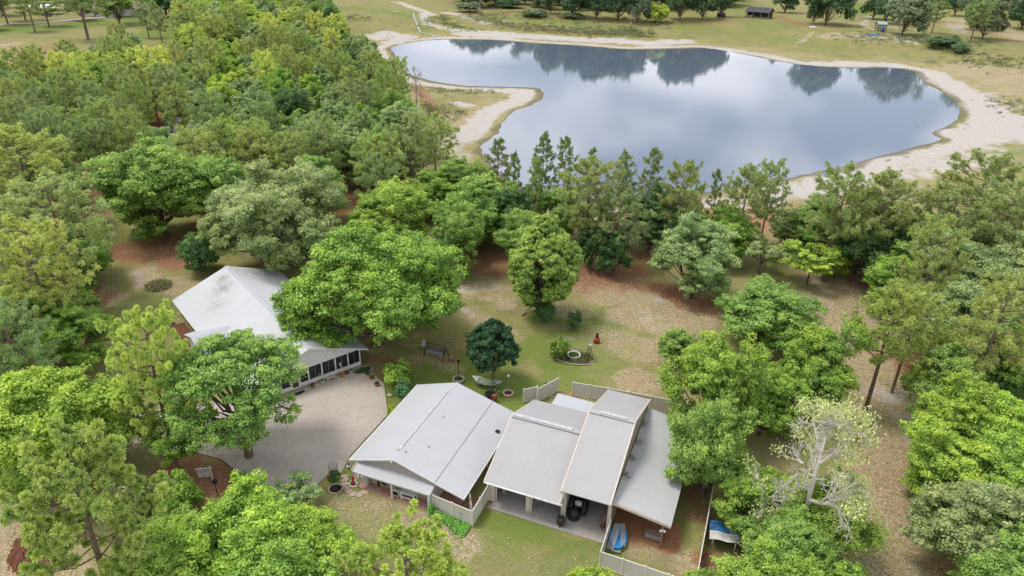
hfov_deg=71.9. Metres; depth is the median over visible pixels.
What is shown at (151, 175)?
oak tree
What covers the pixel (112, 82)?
pine tree
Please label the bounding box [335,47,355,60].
oak tree
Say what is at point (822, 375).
oak tree
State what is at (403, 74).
pine tree
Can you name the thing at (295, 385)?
door
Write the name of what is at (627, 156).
pine tree
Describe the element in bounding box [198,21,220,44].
oak tree
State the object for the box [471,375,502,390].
hammock
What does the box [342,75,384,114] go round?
pine tree
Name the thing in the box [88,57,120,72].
pine tree
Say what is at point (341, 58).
pine tree
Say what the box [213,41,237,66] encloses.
tree
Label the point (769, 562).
oak tree
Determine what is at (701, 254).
oak tree
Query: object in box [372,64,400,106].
pine tree
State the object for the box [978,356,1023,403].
bush
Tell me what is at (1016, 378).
oak tree
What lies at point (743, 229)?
oak tree
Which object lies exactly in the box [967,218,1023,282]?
oak tree
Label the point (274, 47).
pine tree
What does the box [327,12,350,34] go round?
pine tree
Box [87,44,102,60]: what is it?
tree
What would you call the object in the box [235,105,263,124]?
oak tree
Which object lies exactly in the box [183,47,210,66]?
oak tree
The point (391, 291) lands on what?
oak tree
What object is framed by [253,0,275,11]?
tree
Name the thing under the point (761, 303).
oak tree
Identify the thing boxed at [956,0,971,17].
tree
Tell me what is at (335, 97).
oak tree
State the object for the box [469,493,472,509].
feather flag
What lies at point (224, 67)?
tree
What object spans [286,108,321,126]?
tree
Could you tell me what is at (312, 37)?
tree
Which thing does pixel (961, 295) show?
oak tree
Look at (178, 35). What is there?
tree
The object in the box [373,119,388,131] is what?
oak tree
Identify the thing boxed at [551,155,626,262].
pine tree
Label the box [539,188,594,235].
tree
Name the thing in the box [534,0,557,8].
tree
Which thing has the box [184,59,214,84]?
pine tree
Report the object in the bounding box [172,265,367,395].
house
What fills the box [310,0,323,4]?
oak tree
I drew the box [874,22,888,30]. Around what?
boat rack
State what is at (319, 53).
tree
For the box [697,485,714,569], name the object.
vinyl fence
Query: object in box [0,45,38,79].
pine tree
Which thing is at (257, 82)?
tree
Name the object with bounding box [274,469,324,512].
tree
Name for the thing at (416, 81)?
dead tree
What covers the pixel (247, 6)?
oak tree
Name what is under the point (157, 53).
pine tree
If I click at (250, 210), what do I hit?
oak tree
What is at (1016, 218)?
pine tree
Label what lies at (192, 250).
bush
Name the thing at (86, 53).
pine tree
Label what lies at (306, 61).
pine tree
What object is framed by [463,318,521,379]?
magnolia tree
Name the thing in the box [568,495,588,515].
tractor
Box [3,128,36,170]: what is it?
tree
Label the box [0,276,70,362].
oak tree
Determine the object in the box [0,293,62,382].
pine tree
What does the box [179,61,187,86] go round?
tree
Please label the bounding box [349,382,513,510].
workshop
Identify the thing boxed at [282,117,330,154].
oak tree
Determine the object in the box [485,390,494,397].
fire bowl
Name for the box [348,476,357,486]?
hand pump
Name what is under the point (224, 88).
oak tree
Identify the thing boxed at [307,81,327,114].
oak tree
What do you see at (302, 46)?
tree
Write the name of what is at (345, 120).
tree
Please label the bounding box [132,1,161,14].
house
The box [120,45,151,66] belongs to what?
pine tree
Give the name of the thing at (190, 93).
oak tree
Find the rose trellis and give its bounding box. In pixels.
[327,462,340,491]
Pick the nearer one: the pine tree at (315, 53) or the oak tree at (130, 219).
the oak tree at (130, 219)
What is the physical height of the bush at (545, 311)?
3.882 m
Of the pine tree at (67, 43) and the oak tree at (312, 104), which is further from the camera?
the pine tree at (67, 43)
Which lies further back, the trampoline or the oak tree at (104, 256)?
the trampoline
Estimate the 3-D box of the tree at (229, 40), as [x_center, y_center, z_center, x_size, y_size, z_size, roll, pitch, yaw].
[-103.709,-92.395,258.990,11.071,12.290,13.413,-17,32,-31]
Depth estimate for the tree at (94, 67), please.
186.98 m
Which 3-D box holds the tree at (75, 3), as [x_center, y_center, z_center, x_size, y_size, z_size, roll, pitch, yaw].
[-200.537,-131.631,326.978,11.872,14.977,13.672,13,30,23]
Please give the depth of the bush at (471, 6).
389.98 m
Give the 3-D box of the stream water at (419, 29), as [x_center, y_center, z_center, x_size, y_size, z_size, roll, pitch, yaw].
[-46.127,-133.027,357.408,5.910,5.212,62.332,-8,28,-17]
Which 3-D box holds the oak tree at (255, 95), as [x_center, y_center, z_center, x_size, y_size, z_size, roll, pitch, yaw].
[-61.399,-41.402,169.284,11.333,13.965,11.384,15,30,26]
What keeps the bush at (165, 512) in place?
on the ground
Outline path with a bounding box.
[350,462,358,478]
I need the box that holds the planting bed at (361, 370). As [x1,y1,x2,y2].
[354,365,372,374]
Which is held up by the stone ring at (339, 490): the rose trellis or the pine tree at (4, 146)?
the rose trellis
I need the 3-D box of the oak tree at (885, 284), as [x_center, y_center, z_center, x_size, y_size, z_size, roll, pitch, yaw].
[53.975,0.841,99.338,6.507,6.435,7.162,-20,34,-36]
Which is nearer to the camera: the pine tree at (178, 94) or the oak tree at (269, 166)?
the oak tree at (269, 166)
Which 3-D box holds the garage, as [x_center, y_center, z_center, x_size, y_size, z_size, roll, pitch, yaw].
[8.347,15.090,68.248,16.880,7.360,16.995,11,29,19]
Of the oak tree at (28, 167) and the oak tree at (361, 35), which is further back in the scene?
the oak tree at (361, 35)
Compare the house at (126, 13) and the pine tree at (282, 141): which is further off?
the house at (126, 13)
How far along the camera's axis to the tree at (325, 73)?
197.94 m
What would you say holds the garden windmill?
on the garden bed at (581, 360)
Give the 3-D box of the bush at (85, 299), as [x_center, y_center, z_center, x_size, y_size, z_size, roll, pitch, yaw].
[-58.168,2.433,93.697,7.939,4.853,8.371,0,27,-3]
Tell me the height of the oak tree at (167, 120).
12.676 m
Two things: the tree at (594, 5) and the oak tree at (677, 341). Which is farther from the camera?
the tree at (594, 5)
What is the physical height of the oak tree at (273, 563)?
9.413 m
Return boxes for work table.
[400,489,417,499]
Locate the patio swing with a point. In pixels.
(435, 350)
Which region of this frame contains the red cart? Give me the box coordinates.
[491,393,496,401]
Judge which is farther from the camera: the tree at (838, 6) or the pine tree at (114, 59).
the tree at (838, 6)
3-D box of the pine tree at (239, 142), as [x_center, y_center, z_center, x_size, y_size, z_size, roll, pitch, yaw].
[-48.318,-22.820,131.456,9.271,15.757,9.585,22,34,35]
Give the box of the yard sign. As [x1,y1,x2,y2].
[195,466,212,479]
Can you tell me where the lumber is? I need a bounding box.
[599,511,607,529]
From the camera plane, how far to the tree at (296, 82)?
190.61 m
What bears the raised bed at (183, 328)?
on the ground
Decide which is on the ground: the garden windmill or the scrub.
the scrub
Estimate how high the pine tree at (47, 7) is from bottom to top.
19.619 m
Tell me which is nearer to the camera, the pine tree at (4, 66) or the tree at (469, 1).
the pine tree at (4, 66)
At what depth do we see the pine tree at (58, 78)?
161.67 m
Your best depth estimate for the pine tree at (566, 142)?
120.50 m
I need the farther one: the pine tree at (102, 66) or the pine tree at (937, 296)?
the pine tree at (102, 66)
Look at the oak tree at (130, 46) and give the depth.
221.48 m
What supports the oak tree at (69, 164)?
on the ground
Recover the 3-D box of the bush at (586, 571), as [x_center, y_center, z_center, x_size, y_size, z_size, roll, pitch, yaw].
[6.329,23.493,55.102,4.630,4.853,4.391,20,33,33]
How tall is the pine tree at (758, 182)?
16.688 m
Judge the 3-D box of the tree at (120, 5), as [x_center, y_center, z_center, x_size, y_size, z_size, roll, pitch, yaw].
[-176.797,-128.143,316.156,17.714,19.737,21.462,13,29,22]
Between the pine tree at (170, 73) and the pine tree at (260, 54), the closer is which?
the pine tree at (170, 73)
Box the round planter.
[567,350,580,358]
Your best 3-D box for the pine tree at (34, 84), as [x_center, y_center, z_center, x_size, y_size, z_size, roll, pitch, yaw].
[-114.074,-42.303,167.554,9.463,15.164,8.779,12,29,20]
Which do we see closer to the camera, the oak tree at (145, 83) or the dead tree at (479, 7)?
the oak tree at (145, 83)
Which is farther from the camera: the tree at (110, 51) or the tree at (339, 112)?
the tree at (110, 51)
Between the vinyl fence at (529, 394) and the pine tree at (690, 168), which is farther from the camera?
the pine tree at (690, 168)
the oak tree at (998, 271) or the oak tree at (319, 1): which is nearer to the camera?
the oak tree at (998, 271)
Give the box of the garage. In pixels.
[484,389,681,548]
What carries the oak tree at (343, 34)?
on the ground
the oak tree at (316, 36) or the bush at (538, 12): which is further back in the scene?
the bush at (538, 12)
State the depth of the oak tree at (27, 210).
102.58 m
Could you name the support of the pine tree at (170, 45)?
on the ground
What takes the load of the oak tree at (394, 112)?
on the ground
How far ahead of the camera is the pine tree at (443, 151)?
138.60 m
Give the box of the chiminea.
[594,333,599,343]
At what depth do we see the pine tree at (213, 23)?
241.23 m
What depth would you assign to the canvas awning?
61.40 m
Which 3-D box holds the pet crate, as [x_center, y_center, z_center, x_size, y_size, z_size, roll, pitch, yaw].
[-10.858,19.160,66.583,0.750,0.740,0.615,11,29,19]
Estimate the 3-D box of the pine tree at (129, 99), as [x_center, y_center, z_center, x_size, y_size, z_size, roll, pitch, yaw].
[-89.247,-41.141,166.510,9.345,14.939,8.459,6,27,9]
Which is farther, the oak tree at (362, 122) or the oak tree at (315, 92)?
the oak tree at (315, 92)
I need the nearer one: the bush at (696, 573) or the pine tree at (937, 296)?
the bush at (696, 573)
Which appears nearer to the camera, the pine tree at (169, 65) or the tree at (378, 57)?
the pine tree at (169, 65)
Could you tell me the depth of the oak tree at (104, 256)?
100.55 m
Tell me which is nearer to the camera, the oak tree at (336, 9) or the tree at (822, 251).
the tree at (822, 251)
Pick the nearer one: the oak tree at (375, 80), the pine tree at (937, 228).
the pine tree at (937, 228)
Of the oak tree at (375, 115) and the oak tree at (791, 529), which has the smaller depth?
the oak tree at (791, 529)
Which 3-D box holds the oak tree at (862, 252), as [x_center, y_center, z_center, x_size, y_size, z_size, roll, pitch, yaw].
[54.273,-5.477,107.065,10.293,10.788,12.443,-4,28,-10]
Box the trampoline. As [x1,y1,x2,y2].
[717,12,725,18]
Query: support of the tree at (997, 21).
on the ground
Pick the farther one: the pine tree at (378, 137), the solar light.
the pine tree at (378, 137)
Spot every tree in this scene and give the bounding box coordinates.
[0,0,11,23]
[0,1,8,15]
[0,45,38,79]
[0,58,21,95]
[0,69,26,111]
[0,77,24,120]
[0,89,54,125]
[0,94,29,125]
[0,118,13,157]
[0,122,80,200]
[0,167,115,288]
[0,176,13,197]
[0,189,65,271]
[0,210,101,357]
[0,214,25,284]
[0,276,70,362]
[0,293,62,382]
[0,311,28,386]
[0,356,144,505]
[0,414,175,575]
[1,164,36,192]
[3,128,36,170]
[4,0,26,20]
[6,68,36,89]
[8,0,44,31]
[9,47,45,81]
[11,76,51,104]
[11,153,57,210]
[15,106,75,161]
[18,44,48,71]
[18,104,71,154]
[20,292,115,371]
[21,83,71,127]
[27,55,54,81]
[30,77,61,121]
[31,0,60,26]
[34,221,113,291]
[38,74,82,114]
[38,104,90,153]
[38,373,163,475]
[39,50,78,75]
[41,0,113,39]
[44,66,75,103]
[46,66,85,115]
[50,154,91,217]
[52,37,77,58]
[55,48,84,61]
[61,0,93,16]
[61,73,102,102]
[63,55,99,92]
[64,107,107,167]
[65,113,125,188]
[67,93,116,122]
[69,79,107,112]
[73,49,101,66]
[77,63,105,87]
[77,132,222,240]
[81,96,128,151]
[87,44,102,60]
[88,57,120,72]
[92,95,134,140]
[92,298,198,462]
[93,34,125,60]
[95,521,221,575]
[96,0,133,23]
[100,46,130,64]
[100,71,139,110]
[100,72,118,99]
[101,51,127,71]
[102,60,135,102]
[104,116,151,154]
[105,23,129,45]
[105,54,132,75]
[107,103,155,154]
[112,82,156,120]
[115,73,154,124]
[116,37,136,63]
[116,38,135,60]
[116,82,159,120]
[118,200,157,234]
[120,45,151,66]
[122,32,149,56]
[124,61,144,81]
[132,44,174,81]
[133,0,157,37]
[133,67,165,127]
[134,126,176,146]
[139,420,199,471]
[140,502,230,575]
[143,62,178,115]
[144,59,188,86]
[145,0,169,42]
[145,0,171,16]
[149,61,193,111]
[154,327,309,458]
[157,62,182,116]
[158,80,191,127]
[160,38,189,68]
[163,95,191,134]
[163,468,327,575]
[165,116,181,133]
[165,132,221,157]
[167,149,247,231]
[169,0,195,25]
[169,10,199,27]
[170,0,203,28]
[170,12,189,49]
[170,124,225,159]
[173,23,200,50]
[175,75,208,96]
[176,22,208,50]
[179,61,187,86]
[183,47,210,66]
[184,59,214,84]
[184,87,235,125]
[184,90,216,113]
[184,120,224,145]
[186,0,220,26]
[186,102,235,136]
[187,56,210,85]
[192,38,224,72]
[193,35,215,62]
[194,0,221,8]
[195,154,351,271]
[196,9,229,41]
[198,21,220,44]
[201,7,220,33]
[202,0,219,13]
[203,111,233,157]
[205,73,223,86]
[205,78,227,102]
[207,114,242,150]
[208,52,238,77]
[209,53,230,65]
[209,77,241,115]
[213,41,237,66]
[216,5,250,39]
[217,3,236,21]
[218,20,240,42]
[219,1,247,28]
[221,68,251,92]
[223,513,343,575]
[224,0,255,10]
[225,116,281,169]
[226,55,243,68]
[227,120,278,167]
[228,74,264,106]
[229,85,277,116]
[230,38,238,51]
[233,36,259,55]
[233,38,263,59]
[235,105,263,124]
[236,22,267,50]
[237,53,258,69]
[237,63,256,78]
[242,76,263,100]
[242,99,283,138]
[243,0,257,11]
[245,7,255,19]
[247,9,282,25]
[251,48,276,88]
[252,25,279,55]
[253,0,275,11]
[254,12,277,27]
[255,102,290,149]
[256,161,275,172]
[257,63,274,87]
[258,130,309,180]
[259,17,279,42]
[260,0,283,7]
[261,0,282,17]
[263,64,301,90]
[264,76,297,100]
[266,24,286,50]
[267,6,284,18]
[268,43,294,73]
[269,24,300,52]
[269,130,285,169]
[269,219,469,350]
[273,12,292,25]
[273,85,311,125]
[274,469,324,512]
[275,44,301,81]
[277,7,305,20]
[277,116,329,181]
[280,20,310,44]
[281,0,290,14]
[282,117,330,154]
[284,0,308,10]
[284,26,309,47]
[285,27,313,56]
[286,5,318,31]
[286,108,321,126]
[286,502,357,559]
[287,51,316,86]
[287,88,318,112]
[290,42,309,57]
[290,75,302,87]
[292,110,351,168]
[295,153,347,223]
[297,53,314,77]
[299,34,319,50]
[299,74,322,91]
[302,0,315,8]
[305,10,326,35]
[306,2,327,15]
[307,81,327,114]
[309,39,325,56]
[309,51,336,65]
[309,60,338,89]
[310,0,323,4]
[310,47,331,77]
[313,26,341,49]
[317,29,344,51]
[317,99,352,123]
[319,0,340,17]
[319,49,343,80]
[319,81,352,111]
[320,4,337,17]
[320,27,344,54]
[325,125,368,187]
[326,23,350,41]
[326,80,346,92]
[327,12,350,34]
[329,498,470,575]
[330,114,355,167]
[332,51,358,79]
[333,54,354,87]
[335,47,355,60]
[337,17,350,32]
[339,65,363,99]
[341,35,376,49]
[342,33,368,42]
[342,36,366,49]
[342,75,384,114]
[342,107,381,136]
[344,102,379,122]
[346,175,435,250]
[348,128,409,183]
[349,38,366,55]
[350,60,375,84]
[353,90,381,112]
[353,151,400,198]
[355,125,402,187]
[357,41,375,60]
[358,48,386,65]
[360,60,385,89]
[362,42,388,60]
[364,79,381,97]
[366,48,386,67]
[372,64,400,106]
[373,88,415,114]
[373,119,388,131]
[376,58,405,97]
[379,101,425,140]
[382,56,411,94]
[385,112,441,177]
[398,141,420,185]
[401,114,438,167]
[403,167,462,219]
[406,66,424,105]
[412,110,460,170]
[429,154,488,200]
[429,199,485,272]
[433,187,504,241]
[446,170,519,226]
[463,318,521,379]
[466,0,490,4]
[474,1,486,14]
[484,137,509,185]
[489,187,537,229]
[491,207,554,260]
[504,150,522,188]
[506,212,583,317]
[520,184,547,214]
[525,156,545,214]
[531,130,557,193]
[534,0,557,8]
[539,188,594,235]
[540,0,559,13]
[548,135,579,199]
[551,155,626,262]
[560,0,586,12]
[576,218,606,268]
[580,0,606,18]
[582,146,601,209]
[584,185,657,274]
[592,227,633,276]
[604,0,637,19]
[610,148,638,218]
[613,181,691,250]
[625,0,652,22]
[636,147,663,238]
[647,211,741,298]
[653,0,666,4]
[656,158,708,223]
[656,326,704,368]
[656,328,772,442]
[659,184,711,222]
[662,387,763,498]
[665,0,697,19]
[690,0,719,18]
[698,202,760,257]
[704,168,726,219]
[709,531,824,575]
[711,273,828,352]
[711,457,809,533]
[716,162,776,228]
[717,0,736,12]
[723,364,813,439]
[735,392,886,560]
[735,498,842,569]
[744,233,790,274]
[747,157,792,233]
[766,312,876,413]
[768,202,818,242]
[772,0,799,12]
[776,239,843,284]
[776,463,894,556]
[785,192,853,253]
[795,540,871,575]
[797,160,882,281]
[804,0,858,24]
[807,0,824,22]
[821,245,859,277]
[828,212,911,281]
[834,166,928,280]
[839,276,939,413]
[854,187,900,228]
[859,0,877,18]
[861,239,933,312]
[867,271,908,310]
[872,0,891,21]
[878,282,962,393]
[882,0,932,34]
[884,201,970,244]
[892,212,975,295]
[893,411,1021,495]
[896,227,1015,292]
[897,279,1022,365]
[897,478,1023,575]
[898,342,986,418]
[903,369,1022,454]
[907,179,1011,254]
[912,482,960,541]
[915,309,1000,379]
[926,147,1023,223]
[928,0,951,32]
[931,429,1023,525]
[944,0,965,15]
[945,516,1023,575]
[947,389,1023,455]
[948,270,1023,379]
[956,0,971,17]
[959,173,1023,248]
[962,308,1023,387]
[963,0,997,41]
[965,0,1023,38]
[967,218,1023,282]
[969,263,1023,310]
[1005,191,1023,229]
[1007,0,1023,28]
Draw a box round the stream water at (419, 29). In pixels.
[411,13,439,38]
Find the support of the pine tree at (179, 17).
on the ground
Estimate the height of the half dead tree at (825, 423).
17.292 m
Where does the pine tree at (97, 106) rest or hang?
on the ground
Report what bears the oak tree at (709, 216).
on the ground
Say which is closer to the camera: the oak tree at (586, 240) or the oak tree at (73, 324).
the oak tree at (73, 324)
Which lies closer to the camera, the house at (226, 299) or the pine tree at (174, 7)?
the house at (226, 299)
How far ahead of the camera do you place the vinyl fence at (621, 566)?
58.46 m
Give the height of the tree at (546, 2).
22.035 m
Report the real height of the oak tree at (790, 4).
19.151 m
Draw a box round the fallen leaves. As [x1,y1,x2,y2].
[0,221,952,575]
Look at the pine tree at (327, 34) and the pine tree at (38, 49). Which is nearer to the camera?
the pine tree at (38, 49)
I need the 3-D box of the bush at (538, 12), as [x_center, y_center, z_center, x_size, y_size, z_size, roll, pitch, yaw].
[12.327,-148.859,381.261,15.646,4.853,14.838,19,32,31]
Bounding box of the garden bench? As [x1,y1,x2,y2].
[326,375,336,381]
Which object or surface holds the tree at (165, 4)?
on the ground
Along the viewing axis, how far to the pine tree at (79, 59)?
179.63 m
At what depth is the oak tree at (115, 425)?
65.34 m
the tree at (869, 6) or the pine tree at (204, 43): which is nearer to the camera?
the pine tree at (204, 43)
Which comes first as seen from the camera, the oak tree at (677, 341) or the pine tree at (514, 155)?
the oak tree at (677, 341)
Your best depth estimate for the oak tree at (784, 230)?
116.71 m
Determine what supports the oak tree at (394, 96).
on the ground
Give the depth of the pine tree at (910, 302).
73.01 m
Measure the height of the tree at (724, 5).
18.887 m
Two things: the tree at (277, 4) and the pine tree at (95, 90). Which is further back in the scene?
the tree at (277, 4)
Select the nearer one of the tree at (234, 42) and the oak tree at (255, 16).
the tree at (234, 42)
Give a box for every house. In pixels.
[79,2,133,17]
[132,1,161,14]
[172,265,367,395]
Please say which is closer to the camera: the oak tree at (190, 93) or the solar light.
the solar light
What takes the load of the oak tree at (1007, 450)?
on the ground
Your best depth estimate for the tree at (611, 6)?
366.00 m
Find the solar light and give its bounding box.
[212,478,217,495]
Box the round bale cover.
[567,506,580,521]
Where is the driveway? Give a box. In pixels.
[130,370,387,499]
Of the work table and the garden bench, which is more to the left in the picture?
the garden bench
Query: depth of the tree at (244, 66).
207.45 m
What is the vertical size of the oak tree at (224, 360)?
14.615 m
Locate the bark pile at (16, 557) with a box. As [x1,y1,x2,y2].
[6,533,58,574]
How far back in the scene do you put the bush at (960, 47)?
301.53 m
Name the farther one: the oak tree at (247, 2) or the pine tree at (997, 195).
the oak tree at (247, 2)
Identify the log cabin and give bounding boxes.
[745,6,774,18]
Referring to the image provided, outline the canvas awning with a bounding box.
[709,520,740,553]
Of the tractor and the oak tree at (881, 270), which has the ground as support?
the oak tree at (881, 270)
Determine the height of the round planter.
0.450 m
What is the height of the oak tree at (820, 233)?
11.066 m
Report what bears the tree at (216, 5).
on the ground
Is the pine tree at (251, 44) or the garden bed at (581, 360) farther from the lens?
the pine tree at (251, 44)
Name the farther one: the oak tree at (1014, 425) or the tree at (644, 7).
the tree at (644, 7)
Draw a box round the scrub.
[346,9,1023,160]
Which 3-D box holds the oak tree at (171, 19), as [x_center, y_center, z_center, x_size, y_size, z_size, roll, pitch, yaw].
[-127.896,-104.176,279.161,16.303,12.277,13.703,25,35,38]
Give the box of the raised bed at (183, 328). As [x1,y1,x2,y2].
[169,322,191,345]
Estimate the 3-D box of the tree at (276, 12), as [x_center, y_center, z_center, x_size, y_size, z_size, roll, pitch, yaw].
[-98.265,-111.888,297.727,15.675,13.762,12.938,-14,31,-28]
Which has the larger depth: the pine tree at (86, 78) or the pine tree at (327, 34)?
the pine tree at (327, 34)
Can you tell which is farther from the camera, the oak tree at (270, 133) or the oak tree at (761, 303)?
the oak tree at (270, 133)
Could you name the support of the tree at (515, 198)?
on the ground
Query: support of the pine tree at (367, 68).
on the ground
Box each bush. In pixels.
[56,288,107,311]
[95,471,157,533]
[146,506,183,528]
[151,468,205,513]
[175,232,219,272]
[239,470,249,476]
[382,358,411,387]
[387,404,394,413]
[393,380,410,398]
[454,1,480,10]
[494,0,524,6]
[520,8,546,15]
[534,300,556,321]
[549,335,570,357]
[560,12,583,17]
[566,564,617,575]
[567,311,581,329]
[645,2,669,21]
[681,567,722,575]
[925,34,966,45]
[950,42,971,52]
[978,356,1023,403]
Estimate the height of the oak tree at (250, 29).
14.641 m
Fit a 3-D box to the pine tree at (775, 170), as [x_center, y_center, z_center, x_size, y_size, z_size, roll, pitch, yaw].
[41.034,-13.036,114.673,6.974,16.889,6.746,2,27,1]
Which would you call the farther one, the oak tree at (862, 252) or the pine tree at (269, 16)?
the pine tree at (269, 16)
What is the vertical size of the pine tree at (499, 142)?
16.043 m
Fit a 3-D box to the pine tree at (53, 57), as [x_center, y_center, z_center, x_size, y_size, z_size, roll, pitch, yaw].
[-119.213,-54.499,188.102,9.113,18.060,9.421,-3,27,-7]
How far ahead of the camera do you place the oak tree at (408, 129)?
146.88 m
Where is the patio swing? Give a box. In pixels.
[424,341,448,359]
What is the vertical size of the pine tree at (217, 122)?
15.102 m
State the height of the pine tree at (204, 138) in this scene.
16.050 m
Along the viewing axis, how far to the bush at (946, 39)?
309.74 m
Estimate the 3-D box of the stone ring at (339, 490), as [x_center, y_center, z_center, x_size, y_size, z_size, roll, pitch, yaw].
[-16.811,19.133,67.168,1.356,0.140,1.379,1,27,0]
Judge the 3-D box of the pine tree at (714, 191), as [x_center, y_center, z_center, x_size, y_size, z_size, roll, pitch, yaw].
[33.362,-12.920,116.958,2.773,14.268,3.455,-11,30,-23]
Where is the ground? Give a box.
[0,0,1023,575]
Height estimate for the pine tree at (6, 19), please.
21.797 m
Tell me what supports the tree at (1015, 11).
on the ground
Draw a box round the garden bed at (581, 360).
[550,348,595,364]
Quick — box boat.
[607,523,627,553]
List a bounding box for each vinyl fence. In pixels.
[431,484,488,526]
[523,385,537,402]
[572,381,694,412]
[598,519,672,575]
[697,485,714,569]
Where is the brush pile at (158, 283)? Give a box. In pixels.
[142,278,173,291]
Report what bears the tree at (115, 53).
on the ground
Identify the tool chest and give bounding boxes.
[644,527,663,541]
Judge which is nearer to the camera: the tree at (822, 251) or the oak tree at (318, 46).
the tree at (822, 251)
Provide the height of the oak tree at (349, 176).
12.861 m
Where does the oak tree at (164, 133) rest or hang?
on the ground
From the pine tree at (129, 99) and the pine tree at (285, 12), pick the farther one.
the pine tree at (285, 12)
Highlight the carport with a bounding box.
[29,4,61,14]
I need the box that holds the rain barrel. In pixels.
[556,515,564,528]
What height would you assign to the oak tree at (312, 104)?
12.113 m
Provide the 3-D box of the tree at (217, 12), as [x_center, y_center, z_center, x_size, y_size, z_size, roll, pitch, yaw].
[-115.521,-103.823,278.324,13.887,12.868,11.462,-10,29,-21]
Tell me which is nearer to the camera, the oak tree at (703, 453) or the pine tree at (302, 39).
the oak tree at (703, 453)
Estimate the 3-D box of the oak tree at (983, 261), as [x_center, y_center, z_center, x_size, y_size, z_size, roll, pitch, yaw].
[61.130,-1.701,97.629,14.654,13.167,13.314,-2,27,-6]
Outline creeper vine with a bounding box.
[427,503,470,541]
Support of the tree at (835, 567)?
on the ground
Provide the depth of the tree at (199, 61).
198.10 m
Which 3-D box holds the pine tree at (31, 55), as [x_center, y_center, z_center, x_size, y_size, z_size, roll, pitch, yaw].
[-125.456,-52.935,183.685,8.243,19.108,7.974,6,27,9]
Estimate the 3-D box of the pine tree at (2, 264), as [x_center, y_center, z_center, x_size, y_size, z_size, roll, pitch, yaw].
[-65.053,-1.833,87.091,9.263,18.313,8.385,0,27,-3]
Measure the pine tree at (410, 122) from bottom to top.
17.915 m
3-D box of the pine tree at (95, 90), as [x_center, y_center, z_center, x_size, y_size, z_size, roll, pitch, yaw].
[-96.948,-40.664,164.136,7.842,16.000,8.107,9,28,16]
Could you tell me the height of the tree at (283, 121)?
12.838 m
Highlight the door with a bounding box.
[291,374,299,388]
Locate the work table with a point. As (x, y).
(408, 493)
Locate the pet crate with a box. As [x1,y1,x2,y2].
[393,486,401,496]
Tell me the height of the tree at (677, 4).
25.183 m
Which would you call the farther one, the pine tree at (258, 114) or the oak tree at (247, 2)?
the oak tree at (247, 2)
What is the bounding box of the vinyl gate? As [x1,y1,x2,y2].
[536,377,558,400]
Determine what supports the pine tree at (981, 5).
on the ground
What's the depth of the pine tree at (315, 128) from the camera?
130.87 m
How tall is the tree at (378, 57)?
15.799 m
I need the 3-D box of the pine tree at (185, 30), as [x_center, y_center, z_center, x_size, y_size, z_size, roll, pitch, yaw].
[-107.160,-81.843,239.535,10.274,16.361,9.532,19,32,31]
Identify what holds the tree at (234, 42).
on the ground
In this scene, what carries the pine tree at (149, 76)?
on the ground
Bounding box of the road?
[0,15,130,24]
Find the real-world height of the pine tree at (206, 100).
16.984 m
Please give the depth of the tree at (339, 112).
157.57 m
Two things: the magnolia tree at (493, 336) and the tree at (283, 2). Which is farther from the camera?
the tree at (283, 2)
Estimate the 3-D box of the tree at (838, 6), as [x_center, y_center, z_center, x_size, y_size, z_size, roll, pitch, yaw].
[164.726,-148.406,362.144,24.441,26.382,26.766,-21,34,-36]
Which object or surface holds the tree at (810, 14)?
on the ground
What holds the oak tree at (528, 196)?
on the ground
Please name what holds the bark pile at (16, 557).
on the ground
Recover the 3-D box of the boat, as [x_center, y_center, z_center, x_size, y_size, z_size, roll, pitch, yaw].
[9.307,21.838,61.958,1.668,0.914,3.022,8,28,13]
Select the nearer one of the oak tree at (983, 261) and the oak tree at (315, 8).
the oak tree at (983, 261)
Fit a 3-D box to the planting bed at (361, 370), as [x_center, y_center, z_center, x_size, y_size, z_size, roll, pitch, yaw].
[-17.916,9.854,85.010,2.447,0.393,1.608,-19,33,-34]
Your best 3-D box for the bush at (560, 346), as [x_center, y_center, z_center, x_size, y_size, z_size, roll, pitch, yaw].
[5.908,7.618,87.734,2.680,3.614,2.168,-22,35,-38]
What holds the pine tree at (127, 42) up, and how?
on the ground
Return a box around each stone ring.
[328,483,342,494]
[452,375,464,383]
[502,389,513,396]
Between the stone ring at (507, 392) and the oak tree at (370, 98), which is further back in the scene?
the oak tree at (370, 98)
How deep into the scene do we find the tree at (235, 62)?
216.25 m
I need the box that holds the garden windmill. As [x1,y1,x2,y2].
[585,342,592,359]
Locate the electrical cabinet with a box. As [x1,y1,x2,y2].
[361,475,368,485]
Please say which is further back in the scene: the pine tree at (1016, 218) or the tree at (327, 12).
the tree at (327, 12)
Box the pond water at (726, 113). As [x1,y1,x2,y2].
[391,40,959,200]
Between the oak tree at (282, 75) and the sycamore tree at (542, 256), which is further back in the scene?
the oak tree at (282, 75)
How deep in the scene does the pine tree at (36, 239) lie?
80.15 m
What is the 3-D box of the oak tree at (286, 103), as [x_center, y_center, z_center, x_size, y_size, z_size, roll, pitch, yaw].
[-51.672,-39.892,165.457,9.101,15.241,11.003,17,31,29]
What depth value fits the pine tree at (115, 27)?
236.60 m
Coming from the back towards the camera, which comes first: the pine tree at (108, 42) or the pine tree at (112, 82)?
the pine tree at (108, 42)
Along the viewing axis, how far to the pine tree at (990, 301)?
73.84 m
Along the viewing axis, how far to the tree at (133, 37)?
234.28 m

